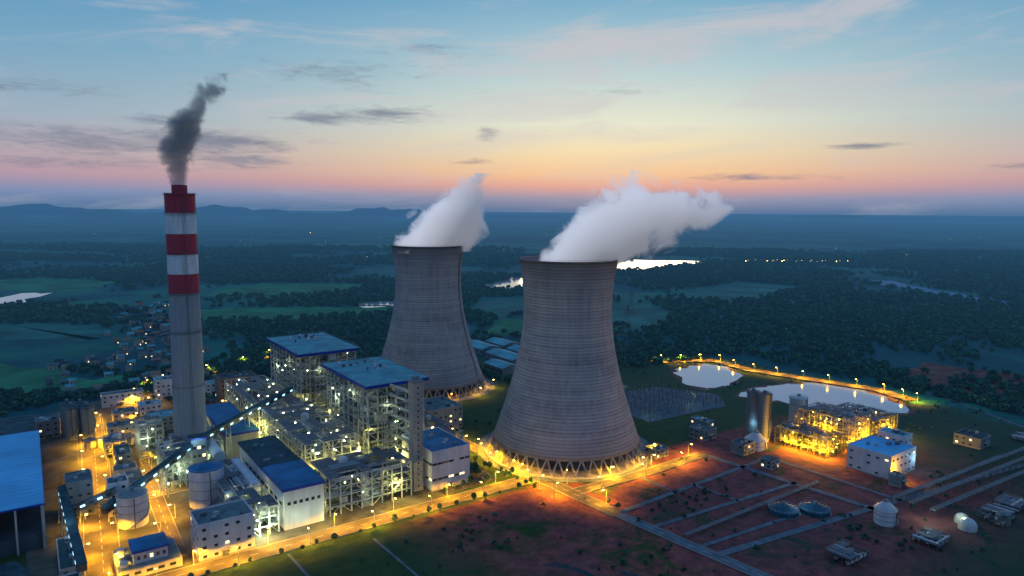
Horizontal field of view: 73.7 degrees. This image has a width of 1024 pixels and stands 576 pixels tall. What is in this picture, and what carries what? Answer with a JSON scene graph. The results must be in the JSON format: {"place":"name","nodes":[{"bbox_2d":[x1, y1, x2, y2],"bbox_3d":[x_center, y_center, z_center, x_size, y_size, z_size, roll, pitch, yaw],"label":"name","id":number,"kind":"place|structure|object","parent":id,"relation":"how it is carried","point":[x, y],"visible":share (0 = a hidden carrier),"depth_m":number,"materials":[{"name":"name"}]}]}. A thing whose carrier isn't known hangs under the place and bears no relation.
{"place":"outdoors","nodes":[
{"label":"outdoors","id":0,"kind":"place"},
{"bbox_2d":[0,293,49,303],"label":"river water","id":1,"kind":"structure","parent":0,"point":[20,296],"depth_m":1431.97,"materials":[{"name":"grey liquid"}]},
{"bbox_2d":[0,322,111,341],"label":"field","id":2,"kind":"structure","parent":0,"point":[59,331],"depth_m":1043.12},
{"bbox_2d":[0,278,114,291],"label":"field","id":3,"kind":"structure","parent":0,"point":[44,285],"depth_m":1667.19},
{"bbox_2d":[0,364,123,394],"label":"field","id":4,"kind":"structure","parent":0,"point":[25,379],"depth_m":757.31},
{"bbox_2d":[80,409,119,575],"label":"road","id":5,"kind":"structure","parent":0,"point":[100,533],"depth_m":407.60,"materials":[{"name":"asphalt"}]},
{"bbox_2d":[44,301,215,396],"bbox_3d":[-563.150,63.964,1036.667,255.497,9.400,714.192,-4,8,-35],"label":"village houses","id":6,"kind":"structure","parent":0,"point":[70,384],"depth_m":866.26,"materials":[{"name":"white concrete"}]},
{"bbox_2d":[130,444,183,546],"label":"road","id":7,"kind":"structure","parent":0,"point":[161,512],"depth_m":433.80,"materials":[{"name":"asphalt"}]},
{"bbox_2d":[0,209,484,222],"bbox_3d":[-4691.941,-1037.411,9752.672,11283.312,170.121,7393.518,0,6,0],"label":"hills","id":8,"kind":"structure","parent":0,"point":[105,216],"depth_m":9354.12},
{"bbox_2d":[203,283,361,295],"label":"field","id":9,"kind":"structure","parent":0,"point":[272,288],"depth_m":1632.50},
{"bbox_2d":[0,203,583,217],"bbox_3d":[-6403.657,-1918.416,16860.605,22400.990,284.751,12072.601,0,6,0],"label":"hills","id":10,"kind":"structure","parent":0,"point":[43,209],"depth_m":16990.89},
{"bbox_2d":[201,306,392,319],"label":"field","id":11,"kind":"structure","parent":0,"point":[272,312],"depth_m":1269.54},
{"bbox_2d":[154,476,535,575],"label":"road","id":12,"kind":"structure","parent":0,"point":[229,561],"depth_m":403.74,"materials":[{"name":"asphalt"}]},
{"bbox_2d":[359,266,482,277],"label":"field","id":13,"kind":"structure","parent":0,"point":[387,271],"depth_m":2129.83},
{"bbox_2d":[381,242,494,401],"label":"cooling tower","id":14,"kind":"structure","parent":0,"point":[428,333],"depth_m":694.70,"materials":[{"name":"concrete"}]},
{"bbox_2d":[470,296,523,318],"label":"field","id":15,"kind":"structure","parent":0,"point":[501,308],"depth_m":1354.59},
{"bbox_2d":[487,319,522,334],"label":"field","id":16,"kind":"structure","parent":0,"point":[511,325],"depth_m":1121.69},
{"bbox_2d":[0,209,1023,575],"bbox_3d":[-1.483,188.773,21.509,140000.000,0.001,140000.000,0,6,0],"label":"ground","id":17,"kind":"structure","parent":0,"point":[540,547],"depth_m":587.39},
{"bbox_2d":[0,562,32,575],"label":"coal heap","id":18,"kind":"object","parent":17,"relation":"on","point":[12,569],"visible":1,"depth_m":352.37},
{"bbox_2d":[0,414,46,557],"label":"coal storage shed","id":19,"kind":"structure","parent":17,"relation":"on","point":[22,518],"depth_m":403.62,"materials":[{"name":"metal"}]},
{"bbox_2d":[35,413,60,439],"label":"plant building","id":20,"kind":"structure","parent":17,"relation":"on","point":[47,426],"depth_m":563.70,"materials":[{"name":"concrete"}]},
{"bbox_2d":[56,536,83,575],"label":"plant building","id":21,"kind":"structure","parent":17,"relation":"on","point":[65,558],"depth_m":355.67,"materials":[{"name":"concrete"}]},
{"bbox_2d":[63,402,79,440],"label":"ash silo","id":22,"kind":"object","parent":17,"relation":"on","point":[71,420],"visible":0.99,"depth_m":557.05,"materials":[{"name":"metal"}]},
{"bbox_2d":[57,484,86,575],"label":"conveyor gallery","id":23,"kind":"object","parent":17,"relation":"on","point":[76,546],"visible":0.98,"depth_m":367.97,"materials":[{"name":"blue metal"}]},
{"bbox_2d":[64,469,94,517],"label":"storage building","id":24,"kind":"structure","parent":17,"relation":"on","point":[79,484],"depth_m":421.02,"materials":[{"name":"concrete"}]},
{"bbox_2d":[79,402,96,439],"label":"ash silo","id":25,"kind":"object","parent":17,"relation":"on","point":[88,421],"visible":0.98,"depth_m":558.48,"materials":[{"name":"metal"}]},
{"bbox_2d":[72,486,116,524],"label":"conveyor gallery","id":26,"kind":"object","parent":17,"relation":"on","point":[92,500],"visible":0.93,"depth_m":411.23,"materials":[{"name":"grey metal"}]},
{"bbox_2d":[102,430,126,458],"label":"process structure","id":27,"kind":"object","parent":17,"relation":"on","point":[110,440],"visible":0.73,"depth_m":525.38,"materials":[{"name":"metal"}]},
{"bbox_2d":[105,474,128,517],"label":"storage building","id":28,"kind":"structure","parent":17,"relation":"on","point":[120,482],"depth_m":421.78,"materials":[{"name":"concrete"}]},
{"bbox_2d":[106,419,134,434],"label":"plant building","id":29,"kind":"structure","parent":17,"relation":"on","point":[126,426],"depth_m":569.29,"materials":[{"name":"concrete"}]},
{"bbox_2d":[100,388,143,408],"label":"plant building","id":30,"kind":"structure","parent":17,"relation":"on","point":[110,399],"depth_m":656.12,"materials":[{"name":"concrete"}]},
{"bbox_2d":[112,443,132,464],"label":"plant building","id":31,"kind":"structure","parent":17,"relation":"on","point":[122,453],"depth_m":497.53,"materials":[{"name":"concrete"}]},
{"bbox_2d":[111,406,136,421],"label":"plant building","id":32,"kind":"structure","parent":17,"relation":"on","point":[121,413],"depth_m":609.35,"materials":[{"name":"concrete"}]},
{"bbox_2d":[115,486,149,530],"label":"storage silo","id":33,"kind":"object","parent":17,"relation":"on","point":[133,509],"visible":1,"depth_m":405.35,"materials":[{"name":"metal"}]},
{"bbox_2d":[100,452,181,522],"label":"conveyor gallery","id":34,"kind":"object","parent":17,"relation":"on","point":[109,506],"visible":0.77,"depth_m":438.49,"materials":[{"name":"grey metal"}]},
{"bbox_2d":[112,531,182,575],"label":"pump house","id":35,"kind":"structure","parent":17,"relation":"on","point":[145,555],"depth_m":360.26,"materials":[{"name":"white concrete"}]},
{"bbox_2d":[134,414,163,464],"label":"steel tower structure","id":36,"kind":"object","parent":17,"relation":"on","point":[145,439],"visible":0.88,"depth_m":512.74,"materials":[{"name":"metal"}]},
{"bbox_2d":[137,399,161,415],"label":"plant building","id":37,"kind":"structure","parent":17,"relation":"on","point":[146,406],"depth_m":629.99,"materials":[{"name":"concrete"}]},
{"bbox_2d":[145,409,172,430],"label":"plant building","id":38,"kind":"structure","parent":17,"relation":"on","point":[166,416],"depth_m":588.42,"materials":[{"name":"concrete"}]},
{"bbox_2d":[153,375,172,400],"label":"plant building","id":39,"kind":"structure","parent":17,"relation":"on","point":[162,385],"depth_m":676.48,"materials":[{"name":"concrete"}]},
{"bbox_2d":[155,436,192,488],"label":"process structure","id":40,"kind":"object","parent":17,"relation":"on","point":[176,471],"visible":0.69,"depth_m":469.90,"materials":[{"name":"metal"}]},
{"bbox_2d":[162,185,212,446],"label":"chimney","id":41,"kind":"object","parent":17,"relation":"on","point":[188,382],"visible":0.98,"depth_m":490.02,"materials":[{"name":"concrete"}]},
{"bbox_2d":[187,432,207,463],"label":"transfer tower","id":42,"kind":"structure","parent":17,"relation":"on","point":[198,441],"depth_m":476.41,"materials":[{"name":"grey metal"}]},
{"bbox_2d":[187,459,223,508],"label":"storage silo","id":43,"kind":"object","parent":17,"relation":"on","point":[204,476],"visible":0.82,"depth_m":432.20,"materials":[{"name":"metal"}]},
{"bbox_2d":[207,437,225,461],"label":"storage tank","id":44,"kind":"object","parent":17,"relation":"on","point":[215,450],"visible":0.37,"depth_m":474.20,"materials":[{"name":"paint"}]},
{"bbox_2d":[189,498,254,562],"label":"office building","id":45,"kind":"structure","parent":17,"relation":"on","point":[221,530],"depth_m":376.78,"materials":[{"name":"concrete"}]},
{"bbox_2d":[206,402,258,458],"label":"workshop building","id":46,"kind":"structure","parent":17,"relation":"on","point":[217,414],"depth_m":534.97,"materials":[{"name":"blue metal"}]},
{"bbox_2d":[214,370,256,402],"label":"plant building","id":47,"kind":"structure","parent":17,"relation":"on","point":[220,378],"depth_m":666.26,"materials":[{"name":"concrete"}]},
{"bbox_2d":[218,457,260,503],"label":"flue duct","id":48,"kind":"object","parent":17,"relation":"on","point":[245,472],"visible":0.18,"depth_m":444.22,"materials":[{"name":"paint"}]},
{"bbox_2d":[216,458,279,536],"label":"desulphurisation plant","id":49,"kind":"object","parent":17,"relation":"on","point":[260,506],"visible":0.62,"depth_m":415.98,"materials":[{"name":"metal"}]},
{"bbox_2d":[204,387,292,460],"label":"conveyor gallery","id":50,"kind":"object","parent":17,"relation":"on","point":[228,423],"visible":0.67,"depth_m":527.48,"materials":[{"name":"grey metal"}]},
{"bbox_2d":[26,392,497,575],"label":"paved yard","id":51,"kind":"structure","parent":17,"relation":"on","point":[59,458],"depth_m":434.37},
{"bbox_2d":[322,355,428,460],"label":"boiler house","id":52,"kind":"structure","parent":51,"relation":"on","point":[364,398],"depth_m":504.17,"materials":[{"name":"metal"}]},
{"bbox_2d":[224,375,303,437],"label":"coal bunker structure","id":53,"kind":"object","parent":17,"relation":"on","point":[255,391],"visible":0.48,"depth_m":602.65,"materials":[{"name":"metal"}]},
{"bbox_2d":[237,435,338,530],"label":"precipitator building","id":54,"kind":"structure","parent":17,"relation":"on","point":[291,482],"depth_m":420.75,"materials":[{"name":"metal"}]},
{"bbox_2d":[262,400,359,468],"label":"coal bunker structure","id":55,"kind":"object","parent":17,"relation":"on","point":[299,431],"visible":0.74,"depth_m":491.96,"materials":[{"name":"metal"}]},
{"bbox_2d":[266,331,359,418],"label":"boiler house","id":56,"kind":"structure","parent":17,"relation":"on","point":[303,357],"depth_m":607.20,"materials":[{"name":"metal"}]},
{"bbox_2d":[309,445,411,516],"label":"pipe rack structure","id":57,"kind":"object","parent":17,"relation":"on","point":[352,478],"visible":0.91,"depth_m":443.17,"materials":[{"name":"metal"}]},
{"bbox_2d":[389,375,422,491],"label":"elevator shaft","id":58,"kind":"object","parent":17,"relation":"on","point":[414,390],"visible":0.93,"depth_m":460.39,"materials":[{"name":"concrete"}]},
{"bbox_2d":[408,410,462,439],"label":"turbine deck structure","id":59,"kind":"object","parent":17,"relation":"on","point":[430,420],"visible":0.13,"depth_m":538.98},
{"bbox_2d":[402,427,469,491],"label":"turbine hall","id":60,"kind":"structure","parent":17,"relation":"on","point":[446,457],"depth_m":470.63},
{"bbox_2d":[424,395,462,428],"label":"control building","id":61,"kind":"structure","parent":17,"relation":"on","point":[448,410],"depth_m":596.35,"materials":[{"name":"concrete"}]},
{"bbox_2d":[483,358,515,375],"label":"warehouse","id":62,"kind":"structure","parent":17,"relation":"on","point":[500,367],"depth_m":800.23,"materials":[{"name":"blue metal"}]},
{"bbox_2d":[485,348,517,363],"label":"warehouse","id":63,"kind":"structure","parent":17,"relation":"on","point":[504,355],"depth_m":862.16,"materials":[{"name":"blue metal"}]},
{"bbox_2d":[0,241,1023,311],"bbox_3d":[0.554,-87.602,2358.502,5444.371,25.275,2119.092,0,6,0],"label":"distant forest","id":64,"kind":"object","parent":17,"relation":"on","point":[990,271],"visible":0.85,"depth_m":2020.37,"materials":[{"name":"green plant"}]},
{"bbox_2d":[0,301,1023,415],"bbox_3d":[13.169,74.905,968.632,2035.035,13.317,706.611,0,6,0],"label":"woodland trees","id":65,"kind":"object","parent":17,"relation":"on","point":[873,328],"visible":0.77,"depth_m":1021.96,"materials":[{"name":"green plant"}]},
{"bbox_2d":[477,254,654,481],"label":"cooling tower","id":66,"kind":"structure","parent":17,"relation":"on","point":[565,407],"depth_m":505.05,"materials":[{"name":"concrete"}]},
{"bbox_2d":[644,443,668,458],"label":"works building","id":67,"kind":"structure","parent":17,"relation":"on","point":[659,450],"depth_m":531.67,"materials":[{"name":"concrete"}]},
{"bbox_2d":[623,379,721,417],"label":"switchyard gantries","id":68,"kind":"object","parent":17,"relation":"on","point":[626,388],"visible":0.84,"depth_m":684.37,"materials":[{"name":"metal"}]},
{"bbox_2d":[625,387,724,421],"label":"gravel yard","id":69,"kind":"structure","parent":17,"relation":"on","point":[673,411],"depth_m":678.10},
{"bbox_2d":[359,335,1020,575],"bbox_3d":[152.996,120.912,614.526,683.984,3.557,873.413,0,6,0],"label":"shrubs","id":70,"kind":"object","parent":17,"relation":"on","point":[859,526],"visible":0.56,"depth_m":420.56,"materials":[{"name":"green plant"}]},
{"bbox_2d":[682,480,818,539],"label":"pipe rack","id":71,"kind":"object","parent":17,"relation":"on","point":[746,510],"visible":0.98,"depth_m":432.82,"materials":[{"name":"metal"}]},
{"bbox_2d":[745,388,759,436],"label":"storage tower","id":72,"kind":"structure","parent":17,"relation":"on","point":[751,411],"depth_m":573.14,"materials":[{"name":"metal"}]},
{"bbox_2d":[744,430,767,451],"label":"domed tank","id":73,"kind":"object","parent":17,"relation":"on","point":[758,439],"visible":0.88,"depth_m":546.39,"materials":[{"name":"metal"}]},
{"bbox_2d":[768,501,800,519],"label":"tank","id":74,"kind":"object","parent":17,"relation":"on","point":[783,509],"visible":1,"depth_m":430.01,"materials":[{"name":"metal"}]},
{"bbox_2d":[788,393,808,422],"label":"storage silo","id":75,"kind":"object","parent":17,"relation":"on","point":[797,401],"visible":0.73,"depth_m":597.50,"materials":[{"name":"paint"}]},
{"bbox_2d":[774,420,844,458],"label":"lit process plant","id":76,"kind":"object","parent":17,"relation":"on","point":[804,436],"visible":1,"depth_m":546.96,"materials":[{"name":"metal"}]},
{"bbox_2d":[798,500,831,518],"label":"tank","id":77,"kind":"object","parent":17,"relation":"on","point":[814,509],"visible":1,"depth_m":431.16,"materials":[{"name":"metal"}]},
{"bbox_2d":[798,401,870,448],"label":"lit process plant","id":78,"kind":"object","parent":17,"relation":"on","point":[835,418],"visible":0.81,"depth_m":563.91,"materials":[{"name":"metal"}]},
{"bbox_2d":[825,539,867,568],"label":"process unit","id":79,"kind":"object","parent":17,"relation":"on","point":[849,555],"visible":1,"depth_m":374.15,"materials":[{"name":"metal"}]},
{"bbox_2d":[831,402,897,436],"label":"lit process plant","id":80,"kind":"object","parent":17,"relation":"on","point":[879,420],"visible":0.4,"depth_m":589.65,"materials":[{"name":"metal"}]},
{"bbox_2d":[873,498,897,527],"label":"domed tank","id":81,"kind":"object","parent":17,"relation":"on","point":[885,512],"visible":1,"depth_m":416.72,"materials":[{"name":"metal"}]},
{"bbox_2d":[911,525,951,551],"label":"process unit","id":82,"kind":"object","parent":17,"relation":"on","point":[928,536],"visible":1,"depth_m":395.74,"materials":[{"name":"metal"}]},
{"bbox_2d":[892,447,1023,504],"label":"pipe rack","id":83,"kind":"object","parent":17,"relation":"on","point":[930,483],"visible":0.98,"depth_m":487.85,"materials":[{"name":"metal"}]},
{"bbox_2d":[907,456,1023,510],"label":"pipe rack","id":84,"kind":"object","parent":17,"relation":"on","point":[963,481],"visible":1,"depth_m":474.46,"materials":[{"name":"metal"}]},
{"bbox_2d":[953,428,991,449],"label":"works building","id":85,"kind":"structure","parent":17,"relation":"on","point":[978,440],"depth_m":561.66,"materials":[{"name":"concrete"}]},
{"bbox_2d":[929,470,1023,517],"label":"pipe rack","id":86,"kind":"object","parent":17,"relation":"on","point":[946,503],"visible":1,"depth_m":456.63,"materials":[{"name":"metal"}]},
{"bbox_2d":[976,502,1015,527],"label":"process unit","id":87,"kind":"object","parent":17,"relation":"on","point":[998,515],"visible":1,"depth_m":423.00,"materials":[{"name":"metal"}]},
{"bbox_2d":[993,493,1023,513],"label":"process unit","id":88,"kind":"object","parent":17,"relation":"on","point":[1013,503],"visible":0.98,"depth_m":443.23,"materials":[{"name":"metal"}]},
{"bbox_2d":[0,0,1023,215],"label":"sky","id":89,"kind":"structure","parent":0,"point":[820,107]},
{"bbox_2d":[457,436,624,516],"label":"road","id":90,"kind":"structure","parent":0,"point":[597,504],"depth_m":455.87,"materials":[{"name":"asphalt"}]},
{"bbox_2d":[572,452,707,493],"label":"road","id":91,"kind":"structure","parent":0,"point":[605,483],"depth_m":495.31,"materials":[{"name":"asphalt"}]},
{"bbox_2d":[612,304,674,330],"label":"field","id":92,"kind":"structure","parent":0,"point":[642,315],"depth_m":1261.35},
{"bbox_2d":[617,259,699,268],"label":"river water","id":93,"kind":"structure","parent":0,"point":[632,264],"depth_m":2507.76,"materials":[{"name":"grey liquid"}]},
{"bbox_2d":[622,459,759,512],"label":"path","id":94,"kind":"structure","parent":0,"point":[686,487],"depth_m":472.50,"materials":[{"name":"concrete"}]},
{"bbox_2d":[615,512,772,575],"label":"road","id":95,"kind":"structure","parent":0,"point":[706,552],"depth_m":388.62,"materials":[{"name":"asphalt"}]},
{"bbox_2d":[688,423,716,440],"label":"works building","id":96,"kind":"structure","parent":0,"point":[702,431],"depth_m":574.43,"materials":[{"name":"concrete"}]},
{"bbox_2d":[673,364,742,388],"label":"pond","id":97,"kind":"structure","parent":0,"point":[707,376],"depth_m":795.72,"materials":[{"name":"blue liquid"}]},
{"bbox_2d":[654,481,797,526],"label":"path","id":98,"kind":"structure","parent":0,"point":[721,505],"depth_m":443.97,"materials":[{"name":"concrete"}]},
{"bbox_2d":[457,214,1023,220],"bbox_3d":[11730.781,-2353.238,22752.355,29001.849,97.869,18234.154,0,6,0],"label":"hills","id":99,"kind":"structure","parent":0,"point":[842,217],"depth_m":24107.80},
{"bbox_2d":[682,281,802,301],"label":"field","id":100,"kind":"structure","parent":0,"point":[732,290],"depth_m":1676.43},
{"bbox_2d":[730,438,754,455],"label":"works building","id":101,"kind":"structure","parent":0,"point":[742,446],"depth_m":539.65,"materials":[{"name":"concrete"}]},
{"bbox_2d":[701,518,788,546],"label":"path","id":102,"kind":"structure","parent":0,"point":[739,533],"depth_m":406.75,"materials":[{"name":"concrete"}]},
{"bbox_2d":[756,390,771,444],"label":"storage tower","id":103,"kind":"structure","parent":0,"point":[763,413],"depth_m":558.62,"materials":[{"name":"metal"}]},
{"bbox_2d":[759,455,779,469],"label":"works building","id":104,"kind":"structure","parent":0,"point":[769,462],"depth_m":509.51,"materials":[{"name":"concrete"}]},
{"bbox_2d":[646,359,916,400],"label":"embankment road","id":105,"kind":"structure","parent":0,"point":[891,393],"depth_m":785.99,"materials":[{"name":"asphalt"}]},
{"bbox_2d":[705,454,873,509],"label":"path","id":106,"kind":"structure","parent":0,"point":[797,484],"depth_m":482.64,"materials":[{"name":"concrete"}]},
{"bbox_2d":[739,382,909,414],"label":"pond","id":107,"kind":"structure","parent":0,"point":[824,393],"depth_m":713.01,"materials":[{"name":"blue liquid"}]},
{"bbox_2d":[733,382,916,417],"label":"pond bank","id":108,"kind":"structure","parent":0,"point":[910,411],"depth_m":704.10,"materials":[{"name":"soil"}]},
{"bbox_2d":[718,463,1023,554],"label":"path","id":109,"kind":"structure","parent":0,"point":[789,533],"depth_m":420.83,"materials":[{"name":"concrete"}]},
{"bbox_2d":[846,435,916,479],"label":"white works building","id":110,"kind":"structure","parent":0,"point":[878,456],"depth_m":502.45,"materials":[{"name":"concrete"}]},
{"bbox_2d":[877,427,912,444],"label":"white works building","id":111,"kind":"structure","parent":0,"point":[898,435],"depth_m":525.12,"materials":[{"name":"concrete"}]},
{"bbox_2d":[888,471,907,487],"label":"works building","id":112,"kind":"structure","parent":0,"point":[897,479],"depth_m":478.45,"materials":[{"name":"concrete"}]},
{"bbox_2d":[869,280,1007,304],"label":"river water","id":113,"kind":"structure","parent":0,"point":[899,284],"depth_m":1737.31,"materials":[{"name":"blue liquid"}]},
{"bbox_2d":[892,362,1023,403],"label":"bare soil","id":114,"kind":"structure","parent":0,"point":[937,374],"depth_m":810.26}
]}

